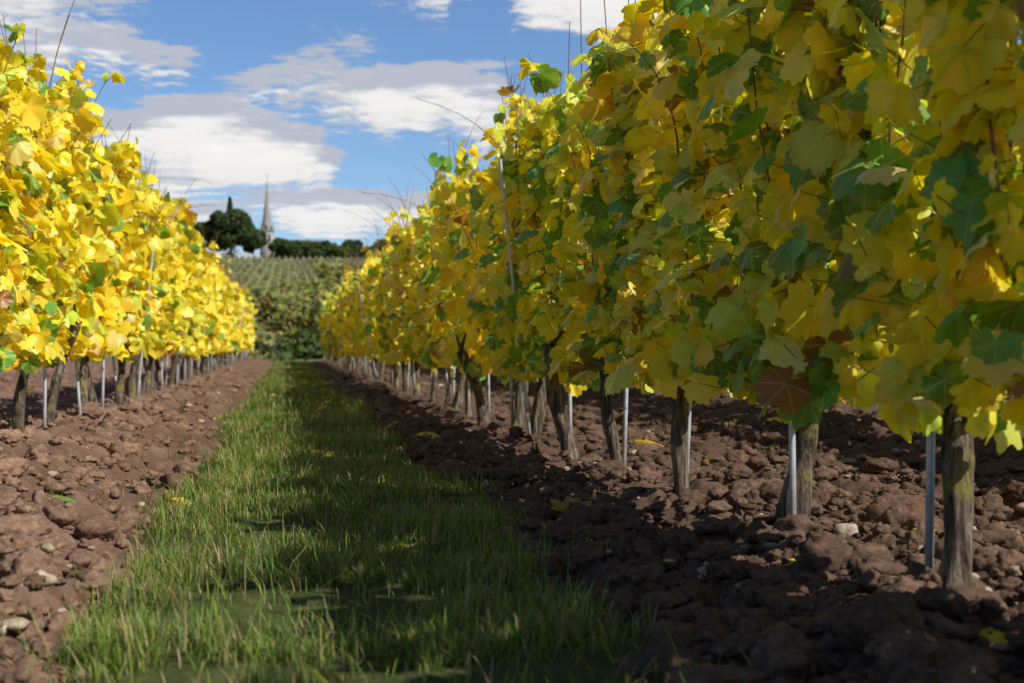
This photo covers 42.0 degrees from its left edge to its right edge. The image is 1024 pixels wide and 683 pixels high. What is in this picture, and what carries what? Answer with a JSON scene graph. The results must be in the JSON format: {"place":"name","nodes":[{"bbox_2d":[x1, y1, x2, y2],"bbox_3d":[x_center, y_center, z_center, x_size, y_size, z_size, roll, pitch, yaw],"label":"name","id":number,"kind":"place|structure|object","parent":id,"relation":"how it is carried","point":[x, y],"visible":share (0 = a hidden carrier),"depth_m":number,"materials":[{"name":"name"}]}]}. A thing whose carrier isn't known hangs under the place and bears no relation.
{"place":"outdoors","nodes":[
{"label":"outdoors","id":0,"kind":"place"},
{"bbox_2d":[67,357,369,361],"bbox_3d":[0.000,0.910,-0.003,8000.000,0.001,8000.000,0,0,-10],"label":"ground","id":1,"kind":"structure","parent":0,"point":[108,358],"depth_m":90.89,"materials":[{"name":"brown soil"}]},
{"bbox_2d":[105,259,346,356],"bbox_3d":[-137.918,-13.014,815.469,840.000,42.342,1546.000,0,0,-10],"label":"hillside","id":2,"kind":"structure","parent":0,"point":[272,341],"depth_m":316.14,"materials":[{"name":"green plant"}]},
{"bbox_2d":[159,255,366,361],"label":"vineyard foliage","id":3,"kind":"object","parent":2,"relation":"on","point":[284,305],"visible":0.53,"depth_m":145.23,"materials":[{"name":"green plant"}]},
{"bbox_2d":[260,183,288,258],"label":"church steeple","id":4,"kind":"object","parent":2,"relation":"on","point":[265,250],"depth_m":588.04,"materials":[{"name":"grey stone"}]},
{"bbox_2d":[224,266,344,359],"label":"scrub twigs","id":5,"kind":"object","parent":2,"relation":"on","point":[272,326],"visible":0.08,"depth_m":116.61,"materials":[{"name":"plant"}]},
{"bbox_2d":[193,196,386,259],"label":"treeline","id":6,"kind":"object","parent":2,"relation":"on","point":[246,234],"depth_m":512.46,"materials":[{"name":"green plant"}]},
{"bbox_2d":[292,240,324,242],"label":"hills","id":7,"kind":"structure","parent":0,"point":[312,241],"depth_m":593.40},
{"bbox_2d":[0,0,1021,258],"label":"sky","id":8,"kind":"structure","parent":0,"point":[318,98],"materials":[{"name":"blue"}]},
{"bbox_2d":[0,358,1023,682],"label":"vineyard soil","id":9,"kind":"structure","parent":0,"point":[606,666],"depth_m":4.72,"materials":[{"name":"brown soil"}]},
{"bbox_2d":[0,359,830,682],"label":"grass strip blades","id":10,"kind":"object","parent":9,"relation":"on","point":[236,485],"visible":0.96,"depth_m":3.52,"materials":[{"name":"green plant"}]},
{"bbox_2d":[9,390,1007,682],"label":"fallen leaves","id":11,"kind":"object","parent":9,"relation":"on","point":[995,636],"visible":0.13,"depth_m":4.44,"materials":[{"name":"yellow plant"}]},
{"bbox_2d":[12,275,1009,586],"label":"vine trunks","id":12,"kind":"object","parent":9,"relation":"on","point":[958,465],"visible":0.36,"depth_m":5.86,"materials":[{"name":"brown wood"}]},
{"bbox_2d":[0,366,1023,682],"bbox_3d":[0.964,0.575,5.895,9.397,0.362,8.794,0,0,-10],"label":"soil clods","id":13,"kind":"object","parent":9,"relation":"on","point":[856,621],"visible":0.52,"depth_m":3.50,"materials":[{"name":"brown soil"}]},
{"bbox_2d":[0,0,1023,402],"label":"vine shoots","id":14,"kind":"object","parent":9,"relation":"on","point":[888,136],"visible":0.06,"depth_m":5.37,"materials":[{"name":"plant"}]},
{"bbox_2d":[53,71,928,380],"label":"vine leaves","id":15,"kind":"object","parent":14,"relation":"attached to","point":[115,253],"visible":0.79,"depth_m":12.11,"materials":[{"name":"yellow plant"}]},
{"bbox_2d":[0,0,1023,454],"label":"vine leaves","id":16,"kind":"object","parent":14,"relation":"attached to","point":[808,150],"visible":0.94,"depth_m":3.90,"materials":[{"name":"yellow plant"}]},
{"bbox_2d":[0,384,1023,681],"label":"stones","id":17,"kind":"object","parent":9,"relation":"on","point":[846,530],"visible":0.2,"depth_m":3.66,"materials":[{"name":"grey stone"}]},
{"bbox_2d":[11,24,1023,568],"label":"trellis posts","id":18,"kind":"object","parent":9,"relation":"on","point":[929,526],"visible":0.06,"depth_m":7.78,"materials":[{"name":"grey metal"}]}
]}

